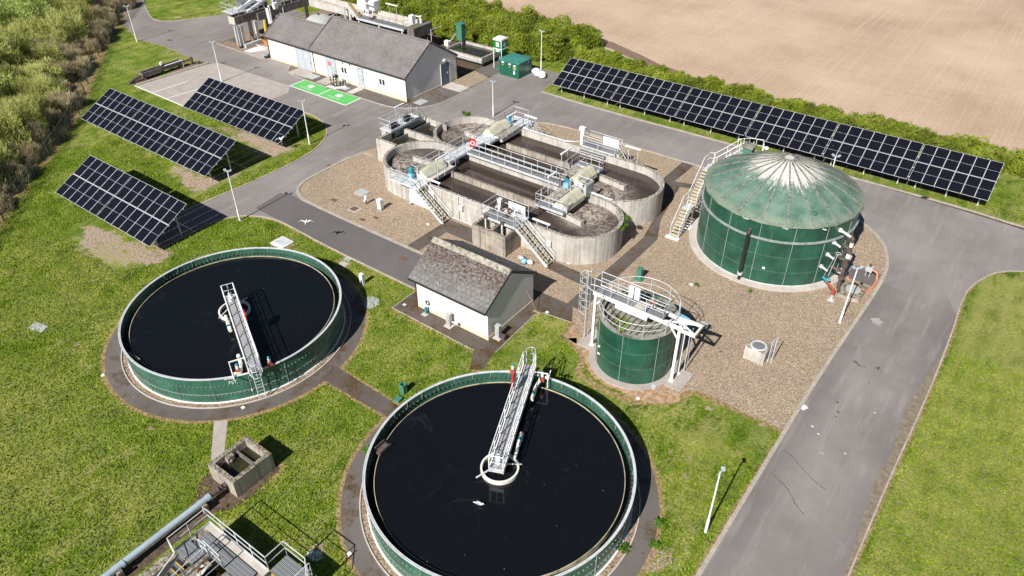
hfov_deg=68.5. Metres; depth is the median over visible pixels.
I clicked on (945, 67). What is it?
field
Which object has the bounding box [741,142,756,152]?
roof vent stack
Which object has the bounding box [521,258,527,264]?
blue drum
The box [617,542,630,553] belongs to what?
weed
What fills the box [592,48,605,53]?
bush
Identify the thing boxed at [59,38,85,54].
dry shrub
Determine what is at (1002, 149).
bush
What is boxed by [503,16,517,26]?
hedge bush
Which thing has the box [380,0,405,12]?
hedge bush
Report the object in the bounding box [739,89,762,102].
bush
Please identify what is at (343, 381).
path
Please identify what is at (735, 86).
bush
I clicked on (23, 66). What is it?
willow shrub
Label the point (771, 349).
steel frame
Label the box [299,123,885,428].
gravel
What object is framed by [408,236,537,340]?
pump house
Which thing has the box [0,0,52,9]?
leafy tree
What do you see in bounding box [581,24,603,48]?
hedge bush
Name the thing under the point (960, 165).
solar table
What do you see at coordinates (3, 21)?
leafy tree
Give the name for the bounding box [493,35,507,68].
eyewash shower
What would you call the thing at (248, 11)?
inlet works
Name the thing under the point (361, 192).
hatch cover
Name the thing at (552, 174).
strip light
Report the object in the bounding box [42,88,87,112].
dry shrub
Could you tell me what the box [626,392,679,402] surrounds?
bare soil
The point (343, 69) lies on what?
window
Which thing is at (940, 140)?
bush
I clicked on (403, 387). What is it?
green box
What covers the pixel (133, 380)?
gravel
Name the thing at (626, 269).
kerb
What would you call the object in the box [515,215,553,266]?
stairs
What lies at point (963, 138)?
bush
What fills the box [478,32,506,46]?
hedge bush
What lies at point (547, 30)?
hedge bush
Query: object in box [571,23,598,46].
hedge bush
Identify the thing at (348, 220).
kerb
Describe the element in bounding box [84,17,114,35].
dry shrub
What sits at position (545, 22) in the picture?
hedge bush
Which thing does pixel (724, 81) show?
bush
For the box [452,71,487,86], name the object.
gravel yard
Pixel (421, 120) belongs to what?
stairs
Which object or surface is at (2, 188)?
dry shrub
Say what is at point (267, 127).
solar table
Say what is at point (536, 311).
brush
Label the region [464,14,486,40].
hedge bush
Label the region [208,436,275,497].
concrete chamber
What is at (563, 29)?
hedge bush
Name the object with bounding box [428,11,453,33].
hedge bush
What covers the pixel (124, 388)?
path
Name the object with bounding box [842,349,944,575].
silt strip
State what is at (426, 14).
hedge bush
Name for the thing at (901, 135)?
bush
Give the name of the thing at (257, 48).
white slab
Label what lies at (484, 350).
path
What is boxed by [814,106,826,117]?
bush
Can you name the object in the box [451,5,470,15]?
hedge bush
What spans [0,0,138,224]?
wire fence
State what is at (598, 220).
water
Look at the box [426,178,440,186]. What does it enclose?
strip light
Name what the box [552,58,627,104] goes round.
solar table
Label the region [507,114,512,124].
drive motor
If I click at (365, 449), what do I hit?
weed
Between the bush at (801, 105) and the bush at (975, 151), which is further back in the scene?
the bush at (801, 105)
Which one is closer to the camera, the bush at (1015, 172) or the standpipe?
the standpipe
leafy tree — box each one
[0,0,12,28]
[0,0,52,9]
[0,6,34,31]
[0,66,16,93]
[5,0,45,16]
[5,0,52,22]
[47,0,66,9]
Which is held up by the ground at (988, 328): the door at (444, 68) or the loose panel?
the loose panel
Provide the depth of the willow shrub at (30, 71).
88.42 m
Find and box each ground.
[0,0,1023,575]
[559,88,977,202]
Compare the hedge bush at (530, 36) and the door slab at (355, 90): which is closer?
the door slab at (355, 90)
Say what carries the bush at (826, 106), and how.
on the ground at (988, 328)
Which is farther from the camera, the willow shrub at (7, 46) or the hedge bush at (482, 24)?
the hedge bush at (482, 24)
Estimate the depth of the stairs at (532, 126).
75.90 m
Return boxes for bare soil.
[112,465,280,575]
[126,71,165,85]
[170,61,201,72]
[271,237,294,248]
[307,549,322,561]
[567,326,688,394]
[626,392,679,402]
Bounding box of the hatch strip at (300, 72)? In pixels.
[289,68,312,77]
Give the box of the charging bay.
[291,80,358,104]
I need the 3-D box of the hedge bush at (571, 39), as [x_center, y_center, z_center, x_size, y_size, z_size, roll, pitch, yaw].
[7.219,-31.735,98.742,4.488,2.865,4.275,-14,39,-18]
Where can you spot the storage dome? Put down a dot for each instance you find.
(318, 18)
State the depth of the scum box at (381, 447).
43.23 m
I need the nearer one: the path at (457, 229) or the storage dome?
the path at (457, 229)
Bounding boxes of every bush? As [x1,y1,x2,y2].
[379,0,392,10]
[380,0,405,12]
[390,3,401,13]
[398,3,409,14]
[400,1,417,15]
[402,6,422,16]
[415,0,426,7]
[415,6,429,20]
[420,7,439,31]
[421,0,435,8]
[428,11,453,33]
[430,6,448,26]
[436,15,457,34]
[436,18,456,38]
[438,0,456,9]
[443,4,456,15]
[446,0,461,4]
[446,14,469,41]
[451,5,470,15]
[454,11,468,22]
[460,3,478,18]
[464,0,477,9]
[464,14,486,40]
[466,14,488,41]
[468,6,486,17]
[470,21,486,42]
[474,0,493,11]
[475,8,487,16]
[478,19,496,36]
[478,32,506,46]
[484,3,497,13]
[485,18,509,34]
[487,7,508,15]
[487,30,513,46]
[488,0,502,10]
[490,12,510,27]
[501,30,517,53]
[502,7,514,17]
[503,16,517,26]
[503,20,519,32]
[510,33,523,52]
[511,30,526,52]
[511,32,543,58]
[512,16,528,33]
[514,4,538,18]
[514,25,534,33]
[516,11,535,25]
[516,18,534,32]
[520,34,538,60]
[527,13,541,30]
[530,22,544,33]
[530,34,553,60]
[531,10,547,21]
[531,23,553,34]
[536,36,560,61]
[537,19,558,28]
[544,30,570,59]
[548,14,571,28]
[551,16,563,26]
[552,26,572,36]
[556,22,575,32]
[560,48,574,63]
[561,37,579,53]
[565,33,585,48]
[567,44,582,59]
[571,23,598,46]
[573,45,587,59]
[574,48,594,60]
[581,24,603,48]
[584,51,605,64]
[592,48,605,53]
[602,51,620,66]
[607,50,623,58]
[608,60,620,68]
[611,58,631,69]
[622,62,638,77]
[629,58,646,73]
[630,66,648,75]
[642,63,660,76]
[648,64,668,76]
[655,71,674,81]
[667,72,680,82]
[673,70,686,81]
[677,76,695,86]
[686,79,703,93]
[692,76,710,89]
[701,74,718,90]
[707,78,725,86]
[707,81,726,93]
[711,82,732,92]
[718,89,733,96]
[730,82,745,97]
[734,85,753,97]
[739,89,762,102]
[740,83,764,97]
[757,95,769,102]
[759,90,773,97]
[759,96,789,110]
[771,97,793,110]
[789,98,809,114]
[797,100,813,111]
[798,101,822,119]
[814,103,838,116]
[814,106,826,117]
[820,106,846,118]
[822,111,844,120]
[825,111,853,123]
[832,116,863,132]
[847,111,868,127]
[856,112,885,130]
[867,114,895,131]
[871,121,895,139]
[883,118,902,132]
[886,120,913,133]
[890,129,912,148]
[898,131,921,141]
[909,124,938,144]
[910,128,939,149]
[932,138,951,146]
[936,139,971,161]
[940,132,960,141]
[952,133,980,151]
[962,135,995,152]
[967,145,992,158]
[970,148,1002,169]
[988,144,1009,153]
[996,154,1016,173]
[999,147,1023,173]
[1004,159,1023,176]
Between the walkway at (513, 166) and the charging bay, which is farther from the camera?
the charging bay
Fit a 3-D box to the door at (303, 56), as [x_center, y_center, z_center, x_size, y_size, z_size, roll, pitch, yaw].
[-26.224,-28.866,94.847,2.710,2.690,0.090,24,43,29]
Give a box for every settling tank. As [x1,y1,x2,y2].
[118,247,344,403]
[362,370,636,575]
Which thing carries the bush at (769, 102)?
on the ground at (988, 328)
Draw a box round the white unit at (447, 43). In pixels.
[444,33,455,46]
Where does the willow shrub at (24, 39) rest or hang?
on the ground at (988, 328)
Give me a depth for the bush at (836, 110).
82.51 m
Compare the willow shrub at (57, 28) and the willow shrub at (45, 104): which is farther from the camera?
the willow shrub at (57, 28)
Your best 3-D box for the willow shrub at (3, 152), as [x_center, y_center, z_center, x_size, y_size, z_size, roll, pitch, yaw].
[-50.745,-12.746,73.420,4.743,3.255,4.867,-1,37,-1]
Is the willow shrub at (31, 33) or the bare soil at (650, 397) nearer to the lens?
the bare soil at (650, 397)
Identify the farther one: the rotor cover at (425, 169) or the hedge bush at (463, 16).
the hedge bush at (463, 16)
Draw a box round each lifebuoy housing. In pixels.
[469,139,475,146]
[511,373,515,386]
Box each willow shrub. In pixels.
[0,21,33,46]
[0,22,33,70]
[0,24,25,65]
[0,61,20,82]
[0,78,12,99]
[0,81,13,94]
[0,93,43,121]
[0,95,17,101]
[0,96,34,152]
[0,96,49,131]
[0,138,23,161]
[0,143,19,163]
[4,13,43,39]
[4,62,38,80]
[7,17,49,43]
[9,55,27,68]
[9,74,52,97]
[11,63,27,68]
[15,88,59,117]
[16,56,68,81]
[20,39,66,64]
[23,73,67,98]
[25,9,80,47]
[37,4,90,40]
[46,0,99,25]
[59,0,95,12]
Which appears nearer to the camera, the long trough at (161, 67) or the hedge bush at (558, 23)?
the long trough at (161, 67)
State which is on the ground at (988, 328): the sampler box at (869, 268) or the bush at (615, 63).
the bush at (615, 63)
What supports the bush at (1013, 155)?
on the ground at (988, 328)
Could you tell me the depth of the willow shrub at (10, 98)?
81.50 m
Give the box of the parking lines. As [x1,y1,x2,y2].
[152,81,196,97]
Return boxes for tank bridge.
[219,282,272,398]
[476,347,550,478]
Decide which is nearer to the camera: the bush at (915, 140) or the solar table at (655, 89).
the bush at (915, 140)
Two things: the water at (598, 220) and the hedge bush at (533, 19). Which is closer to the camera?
the water at (598, 220)
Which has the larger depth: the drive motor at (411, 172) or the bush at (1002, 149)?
the bush at (1002, 149)
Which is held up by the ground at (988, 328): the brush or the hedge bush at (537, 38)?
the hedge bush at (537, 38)
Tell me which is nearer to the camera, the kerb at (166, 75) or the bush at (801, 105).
the bush at (801, 105)
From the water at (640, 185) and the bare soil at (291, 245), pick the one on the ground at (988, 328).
the bare soil at (291, 245)
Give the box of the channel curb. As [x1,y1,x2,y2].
[244,39,267,48]
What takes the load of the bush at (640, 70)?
on the ground at (988, 328)
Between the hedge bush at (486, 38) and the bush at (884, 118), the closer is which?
the bush at (884, 118)
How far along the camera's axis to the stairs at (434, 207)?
65.99 m
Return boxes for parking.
[136,64,288,104]
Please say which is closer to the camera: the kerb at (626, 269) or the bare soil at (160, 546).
the bare soil at (160, 546)
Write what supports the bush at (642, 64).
on the ground at (988, 328)
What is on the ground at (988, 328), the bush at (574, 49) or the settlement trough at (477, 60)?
the bush at (574, 49)
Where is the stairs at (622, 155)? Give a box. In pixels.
[616,142,630,160]
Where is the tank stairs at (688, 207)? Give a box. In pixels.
[665,138,763,240]
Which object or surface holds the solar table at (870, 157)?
on the ground at (988, 328)
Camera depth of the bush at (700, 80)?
89.17 m
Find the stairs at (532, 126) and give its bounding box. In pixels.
[527,118,541,132]
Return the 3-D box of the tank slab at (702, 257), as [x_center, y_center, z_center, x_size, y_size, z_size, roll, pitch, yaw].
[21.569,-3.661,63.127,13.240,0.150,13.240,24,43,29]
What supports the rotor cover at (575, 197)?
attached to the aeration tank at (577, 250)
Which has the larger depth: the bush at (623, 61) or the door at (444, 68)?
the bush at (623, 61)
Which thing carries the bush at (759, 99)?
on the ground at (988, 328)
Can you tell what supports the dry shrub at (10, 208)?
on the ground at (988, 328)
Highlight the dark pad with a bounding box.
[845,265,880,286]
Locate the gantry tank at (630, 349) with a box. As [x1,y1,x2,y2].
[595,276,680,383]
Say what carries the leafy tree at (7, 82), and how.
on the ground at (988, 328)
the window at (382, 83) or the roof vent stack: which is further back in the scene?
the window at (382, 83)
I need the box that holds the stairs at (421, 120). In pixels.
[410,105,425,122]
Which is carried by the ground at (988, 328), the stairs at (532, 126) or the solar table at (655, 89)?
the solar table at (655, 89)
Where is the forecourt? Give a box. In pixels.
[282,60,498,107]
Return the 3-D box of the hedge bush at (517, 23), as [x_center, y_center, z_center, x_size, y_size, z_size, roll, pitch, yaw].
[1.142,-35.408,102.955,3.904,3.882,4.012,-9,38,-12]
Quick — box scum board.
[127,351,140,360]
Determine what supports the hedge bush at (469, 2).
on the ground at (988, 328)
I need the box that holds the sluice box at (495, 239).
[472,215,520,257]
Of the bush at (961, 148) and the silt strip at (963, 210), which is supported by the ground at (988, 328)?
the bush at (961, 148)
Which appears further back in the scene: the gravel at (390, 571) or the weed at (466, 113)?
the weed at (466, 113)
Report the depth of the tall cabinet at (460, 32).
99.22 m
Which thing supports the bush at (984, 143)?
on the ground at (988, 328)
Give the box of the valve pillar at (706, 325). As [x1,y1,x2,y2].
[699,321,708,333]
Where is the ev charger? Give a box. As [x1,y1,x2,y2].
[327,74,338,88]
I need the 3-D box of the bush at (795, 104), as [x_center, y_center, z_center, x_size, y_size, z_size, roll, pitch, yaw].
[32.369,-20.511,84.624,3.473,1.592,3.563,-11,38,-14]
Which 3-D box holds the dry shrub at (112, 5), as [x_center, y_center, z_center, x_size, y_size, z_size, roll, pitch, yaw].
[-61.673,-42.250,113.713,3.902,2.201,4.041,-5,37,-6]
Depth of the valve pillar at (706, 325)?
53.60 m
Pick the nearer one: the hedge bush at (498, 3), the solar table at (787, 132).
the solar table at (787, 132)
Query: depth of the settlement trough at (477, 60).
97.06 m
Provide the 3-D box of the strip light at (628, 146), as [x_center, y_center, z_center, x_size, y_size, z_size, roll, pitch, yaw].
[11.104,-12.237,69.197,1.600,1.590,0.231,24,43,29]
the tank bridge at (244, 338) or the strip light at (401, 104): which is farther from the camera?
the strip light at (401, 104)
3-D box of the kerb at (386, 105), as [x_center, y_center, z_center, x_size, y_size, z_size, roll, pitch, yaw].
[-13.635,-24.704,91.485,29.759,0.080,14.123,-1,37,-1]
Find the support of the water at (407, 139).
in the aeration tank at (577, 250)
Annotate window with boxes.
[341,66,347,75]
[378,78,385,87]
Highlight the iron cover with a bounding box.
[398,256,408,260]
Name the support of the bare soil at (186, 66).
on the ground at (988, 328)
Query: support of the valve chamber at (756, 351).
on the gravel at (807, 329)
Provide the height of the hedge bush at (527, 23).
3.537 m
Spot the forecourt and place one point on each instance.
(439, 95)
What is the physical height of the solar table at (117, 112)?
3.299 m
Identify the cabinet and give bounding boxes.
[376,198,382,209]
[443,312,457,329]
[455,22,465,44]
[492,323,505,341]
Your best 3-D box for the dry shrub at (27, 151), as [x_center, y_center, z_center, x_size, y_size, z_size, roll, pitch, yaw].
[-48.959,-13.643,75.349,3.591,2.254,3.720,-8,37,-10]
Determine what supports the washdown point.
attached to the pump house
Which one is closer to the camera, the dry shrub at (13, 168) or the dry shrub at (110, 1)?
the dry shrub at (13, 168)
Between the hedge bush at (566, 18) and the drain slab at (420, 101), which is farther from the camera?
the hedge bush at (566, 18)
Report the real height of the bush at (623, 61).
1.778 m
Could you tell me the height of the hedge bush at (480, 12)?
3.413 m
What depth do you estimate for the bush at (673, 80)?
90.22 m
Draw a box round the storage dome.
[306,13,329,24]
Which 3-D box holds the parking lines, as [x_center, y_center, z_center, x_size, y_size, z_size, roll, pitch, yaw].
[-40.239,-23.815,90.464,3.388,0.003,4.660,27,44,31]
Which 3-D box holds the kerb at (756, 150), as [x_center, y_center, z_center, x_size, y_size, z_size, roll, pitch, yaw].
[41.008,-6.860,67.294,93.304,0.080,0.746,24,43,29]
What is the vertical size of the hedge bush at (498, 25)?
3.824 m
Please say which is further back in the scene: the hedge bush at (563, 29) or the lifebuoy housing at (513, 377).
the hedge bush at (563, 29)
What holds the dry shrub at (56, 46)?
on the ground at (988, 328)
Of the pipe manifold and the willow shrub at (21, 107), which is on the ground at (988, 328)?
the willow shrub at (21, 107)
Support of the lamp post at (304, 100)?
on the ground at (988, 328)
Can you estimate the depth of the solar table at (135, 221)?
63.98 m
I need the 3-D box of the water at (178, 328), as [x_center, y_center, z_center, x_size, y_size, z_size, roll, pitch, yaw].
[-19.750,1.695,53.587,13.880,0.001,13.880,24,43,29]
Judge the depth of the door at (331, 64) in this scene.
92.33 m
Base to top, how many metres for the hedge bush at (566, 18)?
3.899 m
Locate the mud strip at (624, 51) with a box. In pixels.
[600,42,677,72]
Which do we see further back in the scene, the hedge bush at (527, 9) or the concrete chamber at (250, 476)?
the hedge bush at (527, 9)
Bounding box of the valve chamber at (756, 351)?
[743,338,770,365]
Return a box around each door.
[295,47,312,71]
[325,56,336,77]
[357,67,364,87]
[440,61,450,85]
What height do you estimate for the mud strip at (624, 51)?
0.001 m
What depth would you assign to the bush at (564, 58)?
96.94 m
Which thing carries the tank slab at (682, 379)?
on the ground at (988, 328)
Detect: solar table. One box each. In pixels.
[55,155,131,215]
[81,88,144,139]
[97,177,186,247]
[117,103,185,157]
[156,120,235,180]
[183,77,254,123]
[229,94,305,145]
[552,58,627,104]
[611,72,691,121]
[675,87,761,138]
[745,105,838,158]
[822,123,922,183]
[908,144,1003,205]
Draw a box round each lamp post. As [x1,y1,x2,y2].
[123,5,137,41]
[209,41,221,81]
[223,168,240,220]
[298,99,309,144]
[490,80,495,115]
[539,29,544,69]
[704,466,724,532]
[838,265,863,322]
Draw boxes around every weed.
[361,443,369,454]
[462,110,471,115]
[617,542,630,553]
[624,215,631,220]
[648,538,660,549]
[653,517,666,528]
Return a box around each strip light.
[394,103,403,127]
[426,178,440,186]
[435,153,446,178]
[524,114,537,128]
[532,218,550,228]
[547,171,556,188]
[560,147,570,169]
[625,145,640,160]
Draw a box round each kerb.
[134,85,182,105]
[135,62,208,85]
[143,0,212,20]
[160,215,414,288]
[180,112,327,212]
[216,37,271,58]
[287,65,498,108]
[296,152,423,254]
[392,290,472,349]
[496,312,569,351]
[536,122,580,130]
[542,91,1023,227]
[582,240,657,310]
[585,131,888,575]
[596,237,642,277]
[847,270,1023,575]
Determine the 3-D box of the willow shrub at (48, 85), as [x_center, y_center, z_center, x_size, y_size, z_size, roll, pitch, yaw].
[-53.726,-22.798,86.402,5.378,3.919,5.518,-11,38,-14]
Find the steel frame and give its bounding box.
[767,337,778,361]
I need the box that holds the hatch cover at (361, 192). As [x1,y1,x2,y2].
[353,188,369,196]
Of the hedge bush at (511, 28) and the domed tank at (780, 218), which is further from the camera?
the hedge bush at (511, 28)
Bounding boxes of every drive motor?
[407,167,414,178]
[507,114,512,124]
[563,176,569,188]
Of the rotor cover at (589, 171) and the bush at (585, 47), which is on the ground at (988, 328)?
the bush at (585, 47)
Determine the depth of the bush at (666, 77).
90.31 m
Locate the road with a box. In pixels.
[123,0,1023,575]
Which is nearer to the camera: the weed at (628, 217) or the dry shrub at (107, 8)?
the weed at (628, 217)
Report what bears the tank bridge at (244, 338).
on the settling tank at (311, 354)
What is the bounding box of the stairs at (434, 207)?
[410,173,449,223]
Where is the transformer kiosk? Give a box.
[498,52,532,78]
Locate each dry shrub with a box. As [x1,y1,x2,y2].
[0,157,30,184]
[0,179,17,195]
[0,193,15,213]
[7,140,44,165]
[8,119,53,148]
[31,32,63,49]
[31,122,53,131]
[37,38,66,58]
[40,107,65,126]
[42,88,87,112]
[51,60,78,77]
[53,79,72,91]
[56,45,85,60]
[56,60,86,82]
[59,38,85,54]
[69,55,93,71]
[73,35,90,47]
[79,38,102,54]
[80,23,110,43]
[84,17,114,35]
[88,3,111,16]
[93,5,116,16]
[95,0,118,12]
[95,12,119,25]
[100,0,117,10]
[111,0,135,10]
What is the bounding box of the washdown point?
[421,300,429,316]
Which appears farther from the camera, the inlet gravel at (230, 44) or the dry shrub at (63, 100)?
the inlet gravel at (230, 44)
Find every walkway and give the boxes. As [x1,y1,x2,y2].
[379,104,419,134]
[390,106,534,190]
[466,140,565,186]
[481,194,528,229]
[523,126,622,158]
[535,151,603,215]
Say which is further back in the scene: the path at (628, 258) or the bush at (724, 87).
the bush at (724, 87)
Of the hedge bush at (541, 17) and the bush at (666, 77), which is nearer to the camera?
the bush at (666, 77)
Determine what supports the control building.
on the ground at (988, 328)
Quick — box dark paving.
[228,38,250,44]
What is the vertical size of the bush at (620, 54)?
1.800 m
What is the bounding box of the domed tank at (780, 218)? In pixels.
[696,151,864,285]
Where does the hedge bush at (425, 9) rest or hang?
on the ground at (988, 328)
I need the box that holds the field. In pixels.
[482,0,1023,154]
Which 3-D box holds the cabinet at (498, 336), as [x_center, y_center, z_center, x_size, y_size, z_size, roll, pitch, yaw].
[-0.875,3.137,53.222,0.890,1.190,0.580,24,43,29]
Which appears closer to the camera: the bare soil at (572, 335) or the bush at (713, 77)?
the bare soil at (572, 335)
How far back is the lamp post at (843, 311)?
53.19 m
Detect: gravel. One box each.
[122,294,349,406]
[219,9,343,51]
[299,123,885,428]
[361,481,638,575]
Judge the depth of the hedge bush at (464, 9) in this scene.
106.53 m
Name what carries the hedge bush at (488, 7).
on the ground at (988, 328)
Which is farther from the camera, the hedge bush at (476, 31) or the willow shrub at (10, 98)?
the hedge bush at (476, 31)
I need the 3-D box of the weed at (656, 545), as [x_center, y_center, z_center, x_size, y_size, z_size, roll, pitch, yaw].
[7.605,13.604,39.960,0.659,0.442,0.703,24,43,29]
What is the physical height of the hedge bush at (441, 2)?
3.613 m
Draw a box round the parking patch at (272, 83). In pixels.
[209,63,289,91]
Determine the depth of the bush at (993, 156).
73.45 m
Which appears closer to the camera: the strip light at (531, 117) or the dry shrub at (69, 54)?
the strip light at (531, 117)
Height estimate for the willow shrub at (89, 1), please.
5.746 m
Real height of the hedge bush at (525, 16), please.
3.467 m
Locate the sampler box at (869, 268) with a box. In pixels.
[862,264,878,291]
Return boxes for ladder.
[683,328,693,370]
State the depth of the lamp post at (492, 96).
82.63 m
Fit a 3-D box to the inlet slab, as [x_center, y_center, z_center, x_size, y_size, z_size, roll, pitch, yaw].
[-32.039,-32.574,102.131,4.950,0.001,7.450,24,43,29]
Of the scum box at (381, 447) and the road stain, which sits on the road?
the road stain
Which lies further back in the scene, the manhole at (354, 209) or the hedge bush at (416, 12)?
the hedge bush at (416, 12)
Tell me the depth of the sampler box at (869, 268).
58.80 m
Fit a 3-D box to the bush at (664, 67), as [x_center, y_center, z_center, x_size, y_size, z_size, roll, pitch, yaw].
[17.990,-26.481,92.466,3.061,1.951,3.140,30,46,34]
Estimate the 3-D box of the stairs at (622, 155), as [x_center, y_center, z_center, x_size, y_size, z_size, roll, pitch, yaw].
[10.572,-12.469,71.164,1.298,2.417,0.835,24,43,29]
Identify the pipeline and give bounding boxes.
[101,482,227,575]
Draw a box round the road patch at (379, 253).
[257,193,421,286]
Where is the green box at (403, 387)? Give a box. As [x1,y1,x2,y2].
[399,381,407,394]
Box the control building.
[262,13,457,101]
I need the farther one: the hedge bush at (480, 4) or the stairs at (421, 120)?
the hedge bush at (480, 4)
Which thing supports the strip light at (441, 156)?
attached to the aeration tank at (577, 250)
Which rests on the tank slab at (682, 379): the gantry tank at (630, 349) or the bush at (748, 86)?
the gantry tank at (630, 349)
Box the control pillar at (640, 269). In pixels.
[634,266,644,281]
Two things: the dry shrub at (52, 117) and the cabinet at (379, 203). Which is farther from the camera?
the dry shrub at (52, 117)
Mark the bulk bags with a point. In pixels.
(537, 72)
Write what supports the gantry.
on the tank slab at (682, 379)
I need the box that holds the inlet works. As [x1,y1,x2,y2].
[220,0,432,47]
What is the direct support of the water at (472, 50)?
in the settlement trough at (477, 60)
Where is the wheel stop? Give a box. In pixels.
[327,77,346,88]
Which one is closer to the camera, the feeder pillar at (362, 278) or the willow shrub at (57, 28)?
the feeder pillar at (362, 278)
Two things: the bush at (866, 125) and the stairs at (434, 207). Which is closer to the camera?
the stairs at (434, 207)
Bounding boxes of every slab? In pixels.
[28,322,47,331]
[244,45,269,58]
[245,46,266,51]
[303,73,320,79]
[316,77,332,84]
[348,87,364,93]
[365,296,378,308]
[413,99,427,104]
[442,82,468,91]
[577,329,693,391]
[689,217,852,291]
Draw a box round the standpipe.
[828,295,834,301]
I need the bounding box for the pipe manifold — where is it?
[822,235,855,295]
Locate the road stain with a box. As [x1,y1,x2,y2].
[871,318,883,325]
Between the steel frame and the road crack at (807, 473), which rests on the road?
the road crack at (807, 473)
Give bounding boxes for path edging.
[121,291,350,408]
[359,478,640,575]
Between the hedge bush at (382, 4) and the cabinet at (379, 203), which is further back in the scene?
the hedge bush at (382, 4)
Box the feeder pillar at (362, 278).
[359,272,364,284]
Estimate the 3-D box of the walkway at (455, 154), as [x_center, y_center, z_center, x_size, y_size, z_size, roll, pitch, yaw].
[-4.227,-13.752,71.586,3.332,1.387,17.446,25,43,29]
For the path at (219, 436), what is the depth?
46.15 m
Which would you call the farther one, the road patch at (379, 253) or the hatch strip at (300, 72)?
the hatch strip at (300, 72)
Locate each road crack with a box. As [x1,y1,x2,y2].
[772,473,803,513]
[784,450,825,489]
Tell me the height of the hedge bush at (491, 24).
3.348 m
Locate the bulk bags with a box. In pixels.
[531,68,545,78]
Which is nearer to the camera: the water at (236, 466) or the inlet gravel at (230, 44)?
the water at (236, 466)
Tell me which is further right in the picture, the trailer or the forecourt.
the forecourt
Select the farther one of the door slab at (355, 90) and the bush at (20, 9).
the bush at (20, 9)
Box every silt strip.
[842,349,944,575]
[867,182,1023,229]
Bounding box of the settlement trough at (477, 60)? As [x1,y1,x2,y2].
[446,40,498,65]
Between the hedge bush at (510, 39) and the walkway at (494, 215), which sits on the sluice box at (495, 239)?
the walkway at (494, 215)
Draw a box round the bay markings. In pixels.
[289,80,360,105]
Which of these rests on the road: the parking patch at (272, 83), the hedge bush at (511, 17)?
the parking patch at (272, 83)
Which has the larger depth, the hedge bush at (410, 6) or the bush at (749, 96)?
the hedge bush at (410, 6)
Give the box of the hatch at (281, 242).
[270,236,293,247]
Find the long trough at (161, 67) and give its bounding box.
[128,57,201,83]
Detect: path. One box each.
[105,271,364,420]
[211,420,227,459]
[320,366,398,416]
[341,416,658,575]
[393,289,572,369]
[407,220,471,249]
[545,162,694,310]
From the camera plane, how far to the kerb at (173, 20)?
112.79 m
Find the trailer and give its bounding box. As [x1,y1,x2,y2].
[261,52,269,58]
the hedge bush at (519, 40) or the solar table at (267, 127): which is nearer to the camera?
the solar table at (267, 127)
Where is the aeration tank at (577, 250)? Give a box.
[376,115,664,264]
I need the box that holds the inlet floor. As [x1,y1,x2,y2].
[342,17,509,77]
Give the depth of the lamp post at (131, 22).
102.92 m
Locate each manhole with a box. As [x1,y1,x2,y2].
[347,205,361,212]
[837,280,867,302]
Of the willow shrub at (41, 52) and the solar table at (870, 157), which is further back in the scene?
the willow shrub at (41, 52)
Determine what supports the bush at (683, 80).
on the ground at (988, 328)
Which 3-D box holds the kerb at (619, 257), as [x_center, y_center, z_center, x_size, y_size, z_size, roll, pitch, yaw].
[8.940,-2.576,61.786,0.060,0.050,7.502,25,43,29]
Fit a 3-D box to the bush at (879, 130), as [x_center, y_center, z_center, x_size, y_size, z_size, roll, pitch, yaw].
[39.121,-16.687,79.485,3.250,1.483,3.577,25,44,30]
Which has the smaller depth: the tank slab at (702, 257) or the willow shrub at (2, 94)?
the tank slab at (702, 257)
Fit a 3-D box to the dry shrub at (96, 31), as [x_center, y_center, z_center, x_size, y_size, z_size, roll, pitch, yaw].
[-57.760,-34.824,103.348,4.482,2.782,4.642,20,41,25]
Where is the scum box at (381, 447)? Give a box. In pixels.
[373,439,390,455]
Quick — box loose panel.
[393,395,402,402]
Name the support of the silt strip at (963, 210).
on the road
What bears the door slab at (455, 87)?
on the forecourt
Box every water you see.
[130,257,333,378]
[176,563,220,575]
[220,447,260,476]
[375,383,623,575]
[387,148,618,236]
[388,134,419,144]
[410,123,434,136]
[437,123,659,199]
[451,43,492,56]
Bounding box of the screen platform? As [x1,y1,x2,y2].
[145,508,312,575]
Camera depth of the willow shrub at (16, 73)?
86.92 m
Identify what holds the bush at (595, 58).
on the ground at (988, 328)
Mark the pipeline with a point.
(116, 568)
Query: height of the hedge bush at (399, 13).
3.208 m
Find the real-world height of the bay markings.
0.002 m
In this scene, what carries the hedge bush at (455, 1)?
on the ground at (988, 328)
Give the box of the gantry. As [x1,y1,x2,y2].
[578,270,703,382]
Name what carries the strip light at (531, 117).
attached to the walkway at (612, 149)
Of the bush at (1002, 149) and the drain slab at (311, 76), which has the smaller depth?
the bush at (1002, 149)
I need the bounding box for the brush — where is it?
[526,290,540,313]
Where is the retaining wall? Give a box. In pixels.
[139,552,170,575]
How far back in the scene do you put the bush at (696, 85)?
88.90 m
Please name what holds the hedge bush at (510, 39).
on the ground at (988, 328)
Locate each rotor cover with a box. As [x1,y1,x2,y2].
[415,159,446,183]
[483,119,510,143]
[553,188,584,213]
[569,165,596,186]
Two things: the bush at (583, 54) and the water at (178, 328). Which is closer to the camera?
the water at (178, 328)
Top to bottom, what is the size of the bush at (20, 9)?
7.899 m
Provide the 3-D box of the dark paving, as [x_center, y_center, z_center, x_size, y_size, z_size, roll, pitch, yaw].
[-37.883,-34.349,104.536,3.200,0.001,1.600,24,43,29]
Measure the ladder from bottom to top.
3.513 m
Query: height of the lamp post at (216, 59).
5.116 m

